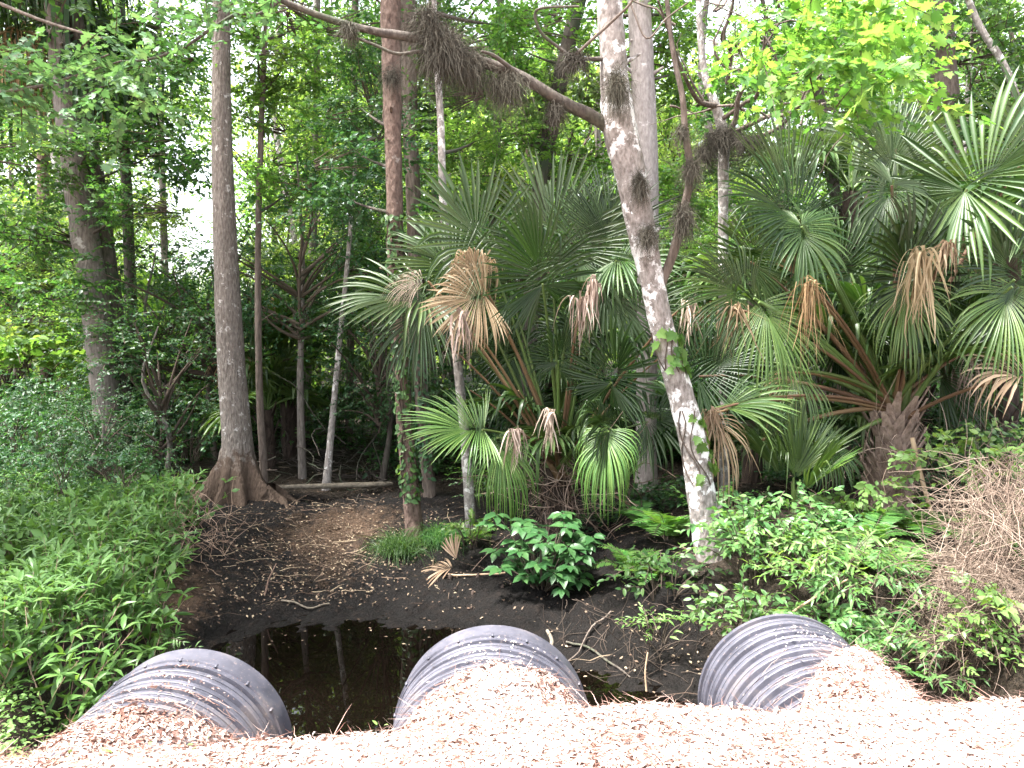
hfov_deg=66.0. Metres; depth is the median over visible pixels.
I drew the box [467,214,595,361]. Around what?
understory tree
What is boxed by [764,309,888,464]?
shrub
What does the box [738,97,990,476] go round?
palm
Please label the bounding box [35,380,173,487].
shrub
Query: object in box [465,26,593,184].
forest tree
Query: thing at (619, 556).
fern
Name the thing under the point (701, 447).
climbing vine
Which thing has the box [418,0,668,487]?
tree
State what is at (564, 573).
shrub
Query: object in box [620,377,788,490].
palm
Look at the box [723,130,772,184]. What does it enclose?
air plant
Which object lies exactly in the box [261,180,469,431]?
understory tree
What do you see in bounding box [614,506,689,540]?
fern
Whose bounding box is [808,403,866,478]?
shrub
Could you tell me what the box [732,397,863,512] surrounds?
palm
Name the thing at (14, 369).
understory tree
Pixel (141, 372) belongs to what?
shrub
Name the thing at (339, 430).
shrub
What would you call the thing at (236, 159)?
understory tree
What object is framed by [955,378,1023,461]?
shrub
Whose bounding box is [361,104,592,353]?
understory tree
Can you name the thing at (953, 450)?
vine
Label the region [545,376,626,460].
shrub
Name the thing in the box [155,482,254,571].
dead weed stems
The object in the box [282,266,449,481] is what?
sapling
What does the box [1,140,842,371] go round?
distant woods
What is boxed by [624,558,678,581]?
fern
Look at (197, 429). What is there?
shrub
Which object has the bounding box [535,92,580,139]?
air plant
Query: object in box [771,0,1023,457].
tree
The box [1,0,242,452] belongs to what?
tree
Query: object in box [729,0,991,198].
understory tree
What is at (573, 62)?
air plant
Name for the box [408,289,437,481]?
climbing vine
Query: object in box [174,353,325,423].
shrub
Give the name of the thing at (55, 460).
shrub
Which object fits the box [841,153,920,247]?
understory tree
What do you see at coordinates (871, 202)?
understory tree
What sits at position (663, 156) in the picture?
understory tree
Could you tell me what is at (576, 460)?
shrub
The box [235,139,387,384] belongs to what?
understory tree
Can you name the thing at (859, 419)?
palm
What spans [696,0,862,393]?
forest tree
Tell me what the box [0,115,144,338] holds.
understory tree
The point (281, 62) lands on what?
tree
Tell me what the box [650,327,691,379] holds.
climbing vine
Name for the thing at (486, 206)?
understory tree
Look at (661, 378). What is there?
shrub
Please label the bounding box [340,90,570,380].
understory tree
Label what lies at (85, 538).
green weeds
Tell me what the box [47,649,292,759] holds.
culvert pipe
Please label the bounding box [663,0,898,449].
tree
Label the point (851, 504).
shrub
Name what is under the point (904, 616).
shrub
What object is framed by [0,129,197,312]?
understory tree
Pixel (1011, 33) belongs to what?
forest tree
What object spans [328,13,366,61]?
air plant
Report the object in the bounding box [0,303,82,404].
shrub
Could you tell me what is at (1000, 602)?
shrub
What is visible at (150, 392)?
shrub
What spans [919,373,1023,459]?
shrub
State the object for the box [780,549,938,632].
shrub
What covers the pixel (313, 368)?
shrub
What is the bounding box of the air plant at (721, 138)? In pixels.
[672,112,765,189]
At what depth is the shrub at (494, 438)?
12.41 m
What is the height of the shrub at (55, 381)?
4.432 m
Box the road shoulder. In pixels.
[0,655,1023,767]
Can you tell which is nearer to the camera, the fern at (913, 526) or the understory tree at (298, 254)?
the fern at (913, 526)
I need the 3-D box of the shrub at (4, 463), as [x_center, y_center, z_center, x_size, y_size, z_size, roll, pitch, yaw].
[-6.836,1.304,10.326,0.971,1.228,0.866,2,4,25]
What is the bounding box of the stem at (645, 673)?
[644,653,647,691]
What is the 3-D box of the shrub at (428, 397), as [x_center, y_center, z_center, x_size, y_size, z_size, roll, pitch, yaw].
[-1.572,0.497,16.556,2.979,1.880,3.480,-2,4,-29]
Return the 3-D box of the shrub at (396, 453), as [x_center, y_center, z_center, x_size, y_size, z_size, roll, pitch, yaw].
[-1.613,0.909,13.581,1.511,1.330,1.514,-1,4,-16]
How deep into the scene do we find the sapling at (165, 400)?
11.71 m
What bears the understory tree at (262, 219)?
on the ground at (398, 607)
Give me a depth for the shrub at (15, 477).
9.87 m
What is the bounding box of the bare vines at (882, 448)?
[805,371,992,533]
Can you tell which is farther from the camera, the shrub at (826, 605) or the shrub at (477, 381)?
the shrub at (477, 381)
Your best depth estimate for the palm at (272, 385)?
13.14 m
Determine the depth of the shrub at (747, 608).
6.22 m
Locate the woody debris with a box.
[249,373,442,506]
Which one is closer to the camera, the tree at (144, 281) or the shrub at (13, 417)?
the shrub at (13, 417)
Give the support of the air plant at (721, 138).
attached to the tree at (852, 65)
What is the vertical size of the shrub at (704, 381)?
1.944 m
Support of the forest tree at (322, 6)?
on the ground at (398, 607)
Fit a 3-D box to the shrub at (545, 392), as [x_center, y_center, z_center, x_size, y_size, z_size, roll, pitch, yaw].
[1.454,0.621,13.476,3.484,3.106,2.438,-4,5,-43]
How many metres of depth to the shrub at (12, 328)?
17.28 m
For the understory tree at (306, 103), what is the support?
on the ground at (398, 607)
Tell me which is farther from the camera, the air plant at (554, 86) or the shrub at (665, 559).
the air plant at (554, 86)
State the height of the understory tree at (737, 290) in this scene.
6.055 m
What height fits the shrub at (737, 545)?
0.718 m
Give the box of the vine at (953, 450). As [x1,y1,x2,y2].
[884,416,1023,513]
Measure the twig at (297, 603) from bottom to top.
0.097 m
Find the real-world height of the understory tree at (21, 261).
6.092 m
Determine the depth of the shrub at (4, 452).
9.80 m
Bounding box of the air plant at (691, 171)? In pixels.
[664,151,715,202]
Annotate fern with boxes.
[461,521,497,538]
[582,543,659,576]
[601,500,663,525]
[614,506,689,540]
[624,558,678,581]
[788,521,860,538]
[795,527,893,576]
[810,508,922,557]
[854,541,940,576]
[859,509,976,544]
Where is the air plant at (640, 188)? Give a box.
[621,166,656,219]
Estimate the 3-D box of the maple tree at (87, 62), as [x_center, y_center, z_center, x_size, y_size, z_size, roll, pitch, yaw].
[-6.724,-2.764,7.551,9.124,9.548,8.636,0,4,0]
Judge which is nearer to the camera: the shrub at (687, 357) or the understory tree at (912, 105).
the shrub at (687, 357)
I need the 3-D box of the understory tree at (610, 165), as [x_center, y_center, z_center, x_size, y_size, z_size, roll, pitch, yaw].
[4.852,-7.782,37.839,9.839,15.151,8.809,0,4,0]
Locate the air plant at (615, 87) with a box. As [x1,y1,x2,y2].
[585,55,642,136]
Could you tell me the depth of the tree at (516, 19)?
10.15 m
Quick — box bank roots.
[541,562,722,700]
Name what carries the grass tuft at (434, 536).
on the ground at (398, 607)
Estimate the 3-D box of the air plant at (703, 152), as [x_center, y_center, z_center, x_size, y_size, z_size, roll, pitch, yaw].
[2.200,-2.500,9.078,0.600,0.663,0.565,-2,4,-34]
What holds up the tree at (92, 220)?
on the ground at (398, 607)
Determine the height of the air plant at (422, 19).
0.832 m
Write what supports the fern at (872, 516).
on the ground at (398, 607)
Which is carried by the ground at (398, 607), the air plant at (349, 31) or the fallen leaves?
the fallen leaves
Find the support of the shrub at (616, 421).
on the ground at (398, 607)
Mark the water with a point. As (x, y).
(321, 681)
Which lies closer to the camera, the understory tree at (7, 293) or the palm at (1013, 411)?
the palm at (1013, 411)
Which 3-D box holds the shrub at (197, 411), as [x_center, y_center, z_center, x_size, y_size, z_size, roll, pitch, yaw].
[-7.022,-0.075,16.749,4.422,3.334,5.165,-1,4,-19]
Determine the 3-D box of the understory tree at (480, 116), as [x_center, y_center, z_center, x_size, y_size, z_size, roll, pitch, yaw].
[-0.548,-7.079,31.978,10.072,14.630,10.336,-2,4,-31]
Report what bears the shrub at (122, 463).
on the ground at (398, 607)
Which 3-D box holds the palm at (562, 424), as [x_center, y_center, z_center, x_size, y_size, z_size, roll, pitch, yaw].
[0.344,-0.161,8.761,3.942,5.123,3.228,-4,5,-45]
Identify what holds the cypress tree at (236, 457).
on the ground at (398, 607)
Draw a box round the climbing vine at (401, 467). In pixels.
[381,212,423,503]
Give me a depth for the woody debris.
13.27 m
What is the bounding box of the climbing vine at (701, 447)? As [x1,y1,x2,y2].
[678,411,719,486]
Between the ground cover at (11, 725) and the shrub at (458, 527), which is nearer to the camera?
the ground cover at (11, 725)
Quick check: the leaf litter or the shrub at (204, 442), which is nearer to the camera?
the leaf litter
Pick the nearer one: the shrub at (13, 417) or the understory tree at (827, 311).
the shrub at (13, 417)
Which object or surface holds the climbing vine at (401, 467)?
attached to the tree at (392, 124)
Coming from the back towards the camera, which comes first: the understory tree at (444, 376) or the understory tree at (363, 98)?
the understory tree at (363, 98)
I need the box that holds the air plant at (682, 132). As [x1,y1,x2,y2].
[667,122,695,157]
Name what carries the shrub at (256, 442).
on the ground at (398, 607)
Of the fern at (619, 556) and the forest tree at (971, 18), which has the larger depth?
the forest tree at (971, 18)
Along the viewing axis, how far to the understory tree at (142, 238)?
22.11 m
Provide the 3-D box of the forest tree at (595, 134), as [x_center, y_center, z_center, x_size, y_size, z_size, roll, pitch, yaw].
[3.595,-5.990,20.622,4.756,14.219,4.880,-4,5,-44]
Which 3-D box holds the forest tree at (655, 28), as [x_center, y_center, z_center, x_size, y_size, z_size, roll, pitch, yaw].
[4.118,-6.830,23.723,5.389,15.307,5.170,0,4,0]
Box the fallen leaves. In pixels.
[9,447,990,700]
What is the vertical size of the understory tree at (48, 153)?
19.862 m
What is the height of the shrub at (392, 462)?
2.918 m
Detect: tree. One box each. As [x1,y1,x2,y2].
[0,0,150,380]
[0,0,180,460]
[0,0,216,197]
[0,0,249,476]
[0,2,144,419]
[0,115,35,208]
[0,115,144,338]
[0,127,174,369]
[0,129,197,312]
[0,173,53,326]
[0,175,199,348]
[0,186,69,354]
[0,195,123,396]
[0,210,122,383]
[0,220,67,328]
[0,231,202,383]
[0,248,78,378]
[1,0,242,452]
[1,0,246,203]
[3,3,75,400]
[3,225,372,459]
[7,154,202,348]
[8,8,47,370]
[10,0,166,403]
[48,2,249,418]
[97,0,726,562]
[147,0,364,482]
[156,33,339,243]
[168,189,332,348]
[177,152,374,347]
[185,3,373,252]
[185,61,427,397]
[187,0,299,508]
[232,0,380,434]
[234,42,519,374]
[235,0,383,370]
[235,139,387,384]
[238,225,371,411]
[252,0,377,401]
[252,0,463,443]
[258,0,452,541]
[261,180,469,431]
[262,169,575,455]
[272,1,298,300]
[280,0,467,396]
[294,0,543,497]
[295,165,507,398]
[298,135,427,362]
[311,31,430,490]
[321,0,595,423]
[323,50,378,350]
[324,180,501,312]
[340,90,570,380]
[341,2,583,373]
[361,12,720,338]
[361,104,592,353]
[378,166,499,406]
[380,136,533,370]
[401,0,587,533]
[403,147,550,381]
[417,0,600,449]
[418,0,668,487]
[421,1,668,317]
[423,31,592,381]
[431,152,625,306]
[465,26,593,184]
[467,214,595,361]
[482,91,694,366]
[500,76,703,361]
[502,127,717,427]
[504,0,586,315]
[504,88,693,349]
[511,0,769,489]
[528,129,702,377]
[547,218,748,375]
[556,43,762,232]
[558,75,694,375]
[559,25,805,346]
[563,35,776,193]
[571,29,826,332]
[583,0,710,62]
[593,0,702,378]
[614,199,747,316]
[615,166,759,313]
[633,0,1002,491]
[636,243,793,370]
[657,41,841,308]
[659,111,827,373]
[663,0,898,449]
[670,123,842,345]
[678,181,889,394]
[691,190,810,388]
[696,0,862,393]
[698,0,745,374]
[709,0,784,380]
[716,163,972,370]
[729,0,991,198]
[732,0,929,402]
[751,203,907,402]
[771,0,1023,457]
[788,2,1022,191]
[789,169,1022,289]
[797,170,996,284]
[801,65,988,198]
[841,0,1023,180]
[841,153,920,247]
[860,121,1020,223]
[902,0,1022,152]
[902,192,1023,423]
[914,167,1023,424]
[916,0,1023,148]
[955,0,1019,51]
[957,0,1023,90]
[965,0,1023,141]
[973,3,1023,166]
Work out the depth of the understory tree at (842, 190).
28.54 m
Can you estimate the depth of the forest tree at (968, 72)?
18.57 m
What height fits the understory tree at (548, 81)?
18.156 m
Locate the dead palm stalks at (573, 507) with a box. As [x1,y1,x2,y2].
[459,411,675,569]
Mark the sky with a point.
(189, 201)
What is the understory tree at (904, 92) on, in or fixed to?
on the ground at (398, 607)
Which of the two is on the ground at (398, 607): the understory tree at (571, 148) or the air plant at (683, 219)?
the understory tree at (571, 148)
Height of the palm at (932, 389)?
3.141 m
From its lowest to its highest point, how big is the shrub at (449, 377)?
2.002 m
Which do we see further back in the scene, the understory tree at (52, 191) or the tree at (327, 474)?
the understory tree at (52, 191)
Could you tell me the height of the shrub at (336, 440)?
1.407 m
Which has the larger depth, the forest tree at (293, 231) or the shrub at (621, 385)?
the forest tree at (293, 231)
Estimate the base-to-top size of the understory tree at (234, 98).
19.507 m
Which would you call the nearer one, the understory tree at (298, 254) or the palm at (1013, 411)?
the palm at (1013, 411)
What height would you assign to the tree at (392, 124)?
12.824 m
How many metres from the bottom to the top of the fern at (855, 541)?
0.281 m
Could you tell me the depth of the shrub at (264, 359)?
17.53 m
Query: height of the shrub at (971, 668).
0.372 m
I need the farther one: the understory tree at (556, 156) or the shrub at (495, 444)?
the understory tree at (556, 156)
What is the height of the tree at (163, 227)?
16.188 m
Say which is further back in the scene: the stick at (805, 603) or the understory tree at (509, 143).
the understory tree at (509, 143)
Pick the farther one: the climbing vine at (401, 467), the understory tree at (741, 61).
the understory tree at (741, 61)
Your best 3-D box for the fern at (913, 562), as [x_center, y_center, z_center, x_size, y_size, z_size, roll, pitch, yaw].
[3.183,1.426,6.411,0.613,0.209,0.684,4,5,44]
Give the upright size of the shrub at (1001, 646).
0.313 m
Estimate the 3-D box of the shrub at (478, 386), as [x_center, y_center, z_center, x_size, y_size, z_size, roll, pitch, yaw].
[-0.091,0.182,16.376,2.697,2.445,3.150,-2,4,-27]
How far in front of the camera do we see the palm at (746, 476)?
10.42 m
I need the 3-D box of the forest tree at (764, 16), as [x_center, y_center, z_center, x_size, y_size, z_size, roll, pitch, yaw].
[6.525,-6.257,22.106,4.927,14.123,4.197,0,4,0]
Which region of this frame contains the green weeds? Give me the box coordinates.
[0,463,239,735]
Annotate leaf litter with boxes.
[0,626,1023,767]
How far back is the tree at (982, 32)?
11.92 m
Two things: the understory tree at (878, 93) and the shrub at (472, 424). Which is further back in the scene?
the understory tree at (878, 93)
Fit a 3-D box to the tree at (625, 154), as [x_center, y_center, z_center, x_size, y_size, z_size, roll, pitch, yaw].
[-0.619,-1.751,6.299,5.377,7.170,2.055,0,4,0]
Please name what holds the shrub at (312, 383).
on the ground at (398, 607)
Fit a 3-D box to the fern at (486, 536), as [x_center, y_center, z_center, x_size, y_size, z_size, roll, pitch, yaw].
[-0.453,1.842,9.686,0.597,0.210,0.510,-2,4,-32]
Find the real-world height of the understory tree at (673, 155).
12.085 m
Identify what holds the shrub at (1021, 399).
on the ground at (398, 607)
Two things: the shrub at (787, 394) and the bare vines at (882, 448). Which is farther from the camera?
the shrub at (787, 394)
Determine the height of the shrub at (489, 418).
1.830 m
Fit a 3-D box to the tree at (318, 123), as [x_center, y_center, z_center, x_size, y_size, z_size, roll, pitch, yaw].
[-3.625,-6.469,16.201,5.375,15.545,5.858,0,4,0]
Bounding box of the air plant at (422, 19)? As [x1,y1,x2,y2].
[395,0,455,75]
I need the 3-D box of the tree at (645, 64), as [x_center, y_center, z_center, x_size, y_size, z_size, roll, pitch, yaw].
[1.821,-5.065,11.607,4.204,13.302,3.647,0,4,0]
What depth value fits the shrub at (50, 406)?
12.05 m
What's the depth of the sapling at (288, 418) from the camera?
13.90 m
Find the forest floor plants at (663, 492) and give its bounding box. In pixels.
[0,410,1023,531]
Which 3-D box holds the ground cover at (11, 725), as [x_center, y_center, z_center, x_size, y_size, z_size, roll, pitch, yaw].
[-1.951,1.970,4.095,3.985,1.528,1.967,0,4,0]
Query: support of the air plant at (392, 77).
attached to the tree at (392, 124)
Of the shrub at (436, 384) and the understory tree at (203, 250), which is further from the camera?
the understory tree at (203, 250)
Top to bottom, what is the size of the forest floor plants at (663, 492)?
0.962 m
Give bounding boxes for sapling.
[46,289,272,475]
[48,243,243,464]
[146,149,405,478]
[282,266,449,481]
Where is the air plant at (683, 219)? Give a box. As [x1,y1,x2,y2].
[659,193,709,265]
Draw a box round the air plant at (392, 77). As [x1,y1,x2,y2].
[375,54,411,111]
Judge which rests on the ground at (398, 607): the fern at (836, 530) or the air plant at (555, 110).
the fern at (836, 530)
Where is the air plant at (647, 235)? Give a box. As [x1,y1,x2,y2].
[622,216,667,275]
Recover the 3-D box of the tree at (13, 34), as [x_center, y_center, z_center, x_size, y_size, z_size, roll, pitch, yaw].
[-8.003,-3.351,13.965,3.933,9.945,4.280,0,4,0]
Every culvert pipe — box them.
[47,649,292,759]
[392,625,588,733]
[698,614,850,713]
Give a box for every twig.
[264,563,276,594]
[281,599,329,608]
[566,641,630,677]
[568,611,611,660]
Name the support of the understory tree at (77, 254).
on the ground at (398, 607)
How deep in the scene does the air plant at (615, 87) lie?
6.68 m
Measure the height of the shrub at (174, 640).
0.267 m
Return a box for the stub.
[546,629,553,644]
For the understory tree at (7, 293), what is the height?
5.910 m
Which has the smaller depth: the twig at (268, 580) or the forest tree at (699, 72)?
the twig at (268, 580)
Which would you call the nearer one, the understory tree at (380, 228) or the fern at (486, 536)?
the fern at (486, 536)
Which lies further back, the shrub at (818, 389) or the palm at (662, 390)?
the shrub at (818, 389)
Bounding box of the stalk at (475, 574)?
[448,572,505,575]
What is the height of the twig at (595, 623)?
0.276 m
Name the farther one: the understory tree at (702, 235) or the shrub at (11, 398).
the understory tree at (702, 235)
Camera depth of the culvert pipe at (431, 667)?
4.80 m
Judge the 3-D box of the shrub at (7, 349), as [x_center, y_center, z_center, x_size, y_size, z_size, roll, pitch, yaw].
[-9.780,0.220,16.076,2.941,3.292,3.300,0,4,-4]
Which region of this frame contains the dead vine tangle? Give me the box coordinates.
[866,406,1023,703]
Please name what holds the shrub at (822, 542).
on the ground at (398, 607)
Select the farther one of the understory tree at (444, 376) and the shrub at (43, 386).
the understory tree at (444, 376)
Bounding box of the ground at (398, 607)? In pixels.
[0,343,1023,759]
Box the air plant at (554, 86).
[530,41,582,133]
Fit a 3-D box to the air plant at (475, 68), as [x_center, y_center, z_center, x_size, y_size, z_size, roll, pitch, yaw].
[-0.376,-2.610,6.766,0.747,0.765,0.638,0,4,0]
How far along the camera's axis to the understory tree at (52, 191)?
31.13 m
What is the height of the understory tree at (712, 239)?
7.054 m
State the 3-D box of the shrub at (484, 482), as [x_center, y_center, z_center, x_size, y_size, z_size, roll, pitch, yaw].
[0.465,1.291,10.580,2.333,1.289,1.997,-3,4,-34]
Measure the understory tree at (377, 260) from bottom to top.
5.280 m
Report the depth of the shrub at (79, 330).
19.67 m
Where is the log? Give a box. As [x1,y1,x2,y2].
[279,482,392,488]
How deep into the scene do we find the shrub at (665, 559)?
7.05 m
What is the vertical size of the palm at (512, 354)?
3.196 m
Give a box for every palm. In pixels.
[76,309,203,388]
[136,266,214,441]
[195,326,342,468]
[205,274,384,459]
[322,144,717,544]
[444,308,621,465]
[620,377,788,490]
[650,63,1023,518]
[662,234,851,482]
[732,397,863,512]
[733,381,920,494]
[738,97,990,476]
[796,271,1023,464]
[841,143,1023,478]
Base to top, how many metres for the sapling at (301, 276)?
5.488 m
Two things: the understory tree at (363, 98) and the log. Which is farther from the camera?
the understory tree at (363, 98)
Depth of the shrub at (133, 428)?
11.28 m
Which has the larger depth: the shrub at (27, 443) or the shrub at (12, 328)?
the shrub at (12, 328)
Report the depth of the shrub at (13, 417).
11.23 m
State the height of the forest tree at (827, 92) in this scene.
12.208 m
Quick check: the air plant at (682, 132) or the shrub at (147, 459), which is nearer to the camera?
the air plant at (682, 132)
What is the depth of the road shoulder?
3.15 m
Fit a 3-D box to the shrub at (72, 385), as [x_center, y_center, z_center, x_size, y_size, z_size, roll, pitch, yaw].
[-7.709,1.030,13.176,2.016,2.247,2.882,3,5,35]
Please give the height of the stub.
0.126 m
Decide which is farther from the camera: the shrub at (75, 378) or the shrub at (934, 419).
the shrub at (75, 378)
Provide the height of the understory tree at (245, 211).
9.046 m
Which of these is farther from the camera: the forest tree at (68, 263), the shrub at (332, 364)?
the forest tree at (68, 263)
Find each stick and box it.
[792,578,847,611]
[910,437,932,513]
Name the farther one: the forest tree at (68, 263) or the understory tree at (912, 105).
the understory tree at (912, 105)
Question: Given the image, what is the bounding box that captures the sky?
[0,0,1023,337]
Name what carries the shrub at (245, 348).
on the ground at (398, 607)
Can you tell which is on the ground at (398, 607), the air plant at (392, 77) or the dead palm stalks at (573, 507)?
the dead palm stalks at (573, 507)
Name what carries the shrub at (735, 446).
on the ground at (398, 607)
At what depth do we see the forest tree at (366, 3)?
16.47 m
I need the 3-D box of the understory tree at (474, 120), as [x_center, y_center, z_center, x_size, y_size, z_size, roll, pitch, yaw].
[-2.016,-10.074,39.981,13.434,19.528,15.810,0,4,0]
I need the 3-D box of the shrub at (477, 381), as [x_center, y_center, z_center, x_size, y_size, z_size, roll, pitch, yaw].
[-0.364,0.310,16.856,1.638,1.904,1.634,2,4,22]
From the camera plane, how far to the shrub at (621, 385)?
13.61 m
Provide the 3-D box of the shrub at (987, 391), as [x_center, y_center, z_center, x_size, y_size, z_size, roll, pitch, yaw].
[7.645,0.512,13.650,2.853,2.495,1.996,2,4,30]
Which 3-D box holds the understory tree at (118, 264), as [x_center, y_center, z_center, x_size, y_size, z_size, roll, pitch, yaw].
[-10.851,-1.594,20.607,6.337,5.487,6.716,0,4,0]
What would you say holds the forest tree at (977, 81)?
on the ground at (398, 607)
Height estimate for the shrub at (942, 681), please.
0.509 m
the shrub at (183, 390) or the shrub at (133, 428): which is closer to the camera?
the shrub at (133, 428)
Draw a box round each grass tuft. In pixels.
[347,523,446,568]
[407,518,481,553]
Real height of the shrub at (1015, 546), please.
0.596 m
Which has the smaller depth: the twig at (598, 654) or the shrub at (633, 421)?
the twig at (598, 654)
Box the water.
[210,615,697,739]
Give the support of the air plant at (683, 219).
attached to the tree at (625, 154)
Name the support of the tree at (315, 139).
on the ground at (398, 607)
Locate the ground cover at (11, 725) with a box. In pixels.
[0,668,521,762]
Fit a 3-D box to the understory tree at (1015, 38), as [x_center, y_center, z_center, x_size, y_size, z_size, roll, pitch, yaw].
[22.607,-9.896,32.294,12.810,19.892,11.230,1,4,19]
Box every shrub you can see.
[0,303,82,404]
[0,313,85,432]
[0,325,93,446]
[0,342,91,458]
[0,364,78,447]
[0,383,52,475]
[0,386,68,467]
[0,388,74,472]
[0,400,78,481]
[0,418,44,450]
[0,437,38,488]
[0,445,15,487]
[0,445,77,494]
[0,460,40,493]
[2,380,144,468]
[6,330,79,394]
[11,411,88,487]
[11,417,133,477]
[15,391,86,471]
[21,282,152,409]
[23,297,175,431]
[31,425,112,516]
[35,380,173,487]
[50,349,218,435]
[55,293,196,358]
[62,443,183,513]
[63,379,218,459]
[63,409,184,502]
[70,370,178,445]
[70,415,160,482]
[75,329,201,423]
[77,396,180,468]
[86,301,275,446]
[99,437,187,478]
[125,398,220,462]
[130,628,202,659]
[141,337,248,441]
[142,392,212,448]
[168,376,278,439]
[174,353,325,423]
[186,279,327,432]
[197,244,342,417]
[199,345,312,438]
[210,372,327,451]
[213,386,365,455]
[248,390,279,450]
[250,371,329,435]
[262,307,375,433]
[296,356,393,444]
[304,367,453,452]
[304,394,371,447]
[309,382,372,438]
[321,332,390,398]
[322,347,490,479]
[356,344,483,439]
[365,386,394,435]
[370,383,482,438]
[370,423,461,472]
[374,408,458,457]
[391,355,482,455]
[428,364,500,450]
[429,372,519,426]
[429,380,516,465]
[436,407,539,496]
[438,508,496,548]
[445,446,606,515]
[457,403,513,437]
[458,350,634,455]
[469,364,517,425]
[474,413,512,465]
[476,511,604,598]
[488,333,659,461]
[541,436,615,495]
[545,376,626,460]
[576,361,714,452]
[578,372,667,461]
[578,381,635,459]
[590,545,733,602]
[594,366,665,469]
[614,602,695,645]
[621,344,714,407]
[635,373,713,462]
[659,343,716,398]
[661,371,718,400]
[667,415,740,464]
[667,566,797,635]
[668,494,844,584]
[669,481,790,538]
[712,482,893,564]
[740,519,923,600]
[753,584,903,654]
[754,401,864,488]
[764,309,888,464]
[769,370,820,417]
[775,597,941,681]
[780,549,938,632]
[782,359,869,448]
[790,480,933,534]
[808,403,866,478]
[846,604,1008,700]
[855,594,950,666]
[856,374,989,455]
[875,614,1018,676]
[884,368,988,426]
[909,606,1023,666]
[916,371,1022,470]
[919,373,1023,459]
[928,417,1023,472]
[930,365,1022,453]
[930,372,1023,459]
[930,566,1023,636]
[943,500,1023,567]
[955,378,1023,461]
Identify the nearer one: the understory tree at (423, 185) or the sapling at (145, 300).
the sapling at (145, 300)
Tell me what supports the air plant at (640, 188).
attached to the tree at (625, 154)
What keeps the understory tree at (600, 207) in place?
on the ground at (398, 607)
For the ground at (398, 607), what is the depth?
8.00 m
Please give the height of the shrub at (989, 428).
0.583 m
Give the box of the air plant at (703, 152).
[693,140,722,189]
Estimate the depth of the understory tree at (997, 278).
16.08 m
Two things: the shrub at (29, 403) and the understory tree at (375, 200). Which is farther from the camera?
the understory tree at (375, 200)
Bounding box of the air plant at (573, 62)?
[550,36,604,94]
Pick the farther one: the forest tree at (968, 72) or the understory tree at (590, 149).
the understory tree at (590, 149)
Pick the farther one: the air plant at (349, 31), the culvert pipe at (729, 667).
the air plant at (349, 31)
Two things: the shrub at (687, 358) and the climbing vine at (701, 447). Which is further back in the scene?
the shrub at (687, 358)
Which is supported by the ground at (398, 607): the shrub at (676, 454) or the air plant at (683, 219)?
the shrub at (676, 454)
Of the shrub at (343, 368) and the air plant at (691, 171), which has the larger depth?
the shrub at (343, 368)
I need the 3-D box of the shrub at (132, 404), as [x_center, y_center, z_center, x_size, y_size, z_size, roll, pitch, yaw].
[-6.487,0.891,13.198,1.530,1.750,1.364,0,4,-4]
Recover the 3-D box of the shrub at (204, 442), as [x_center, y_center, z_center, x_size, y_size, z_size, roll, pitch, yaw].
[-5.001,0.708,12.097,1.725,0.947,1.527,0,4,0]
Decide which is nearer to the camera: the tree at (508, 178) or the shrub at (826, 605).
the shrub at (826, 605)
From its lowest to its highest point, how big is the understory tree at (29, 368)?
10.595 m
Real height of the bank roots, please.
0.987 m
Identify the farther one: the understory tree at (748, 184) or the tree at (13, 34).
the understory tree at (748, 184)
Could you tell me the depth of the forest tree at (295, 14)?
26.75 m
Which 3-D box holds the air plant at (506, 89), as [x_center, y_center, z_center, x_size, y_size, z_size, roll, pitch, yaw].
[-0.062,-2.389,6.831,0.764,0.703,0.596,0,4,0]
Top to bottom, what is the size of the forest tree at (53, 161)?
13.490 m
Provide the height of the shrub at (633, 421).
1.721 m
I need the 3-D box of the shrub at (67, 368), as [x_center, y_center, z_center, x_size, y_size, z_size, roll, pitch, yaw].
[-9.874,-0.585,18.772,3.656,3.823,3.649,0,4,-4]
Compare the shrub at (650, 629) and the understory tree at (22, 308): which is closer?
the shrub at (650, 629)
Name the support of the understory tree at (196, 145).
on the ground at (398, 607)
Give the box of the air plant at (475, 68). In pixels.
[425,34,504,120]
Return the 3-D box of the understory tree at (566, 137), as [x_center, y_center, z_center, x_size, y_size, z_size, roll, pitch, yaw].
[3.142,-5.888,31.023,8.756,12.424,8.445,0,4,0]
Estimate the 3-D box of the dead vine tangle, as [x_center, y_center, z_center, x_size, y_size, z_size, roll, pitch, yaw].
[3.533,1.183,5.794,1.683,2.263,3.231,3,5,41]
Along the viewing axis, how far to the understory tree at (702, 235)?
15.74 m
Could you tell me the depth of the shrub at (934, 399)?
11.69 m
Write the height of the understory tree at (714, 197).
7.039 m
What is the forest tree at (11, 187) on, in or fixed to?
on the ground at (398, 607)
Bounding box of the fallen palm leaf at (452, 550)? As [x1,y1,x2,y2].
[422,533,460,587]
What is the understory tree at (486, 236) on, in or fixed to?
on the ground at (398, 607)
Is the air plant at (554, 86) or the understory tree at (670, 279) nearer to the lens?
the air plant at (554, 86)
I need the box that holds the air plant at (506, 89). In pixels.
[464,65,545,138]
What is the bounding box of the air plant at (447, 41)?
[388,3,493,127]
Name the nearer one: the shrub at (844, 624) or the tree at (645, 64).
the shrub at (844, 624)
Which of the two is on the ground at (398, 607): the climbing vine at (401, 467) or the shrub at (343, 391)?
the shrub at (343, 391)
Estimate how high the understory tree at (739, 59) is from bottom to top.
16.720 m
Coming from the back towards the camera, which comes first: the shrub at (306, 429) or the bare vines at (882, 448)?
the shrub at (306, 429)
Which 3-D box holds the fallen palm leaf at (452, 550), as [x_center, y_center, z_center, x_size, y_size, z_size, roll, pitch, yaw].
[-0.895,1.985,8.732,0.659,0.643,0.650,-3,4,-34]

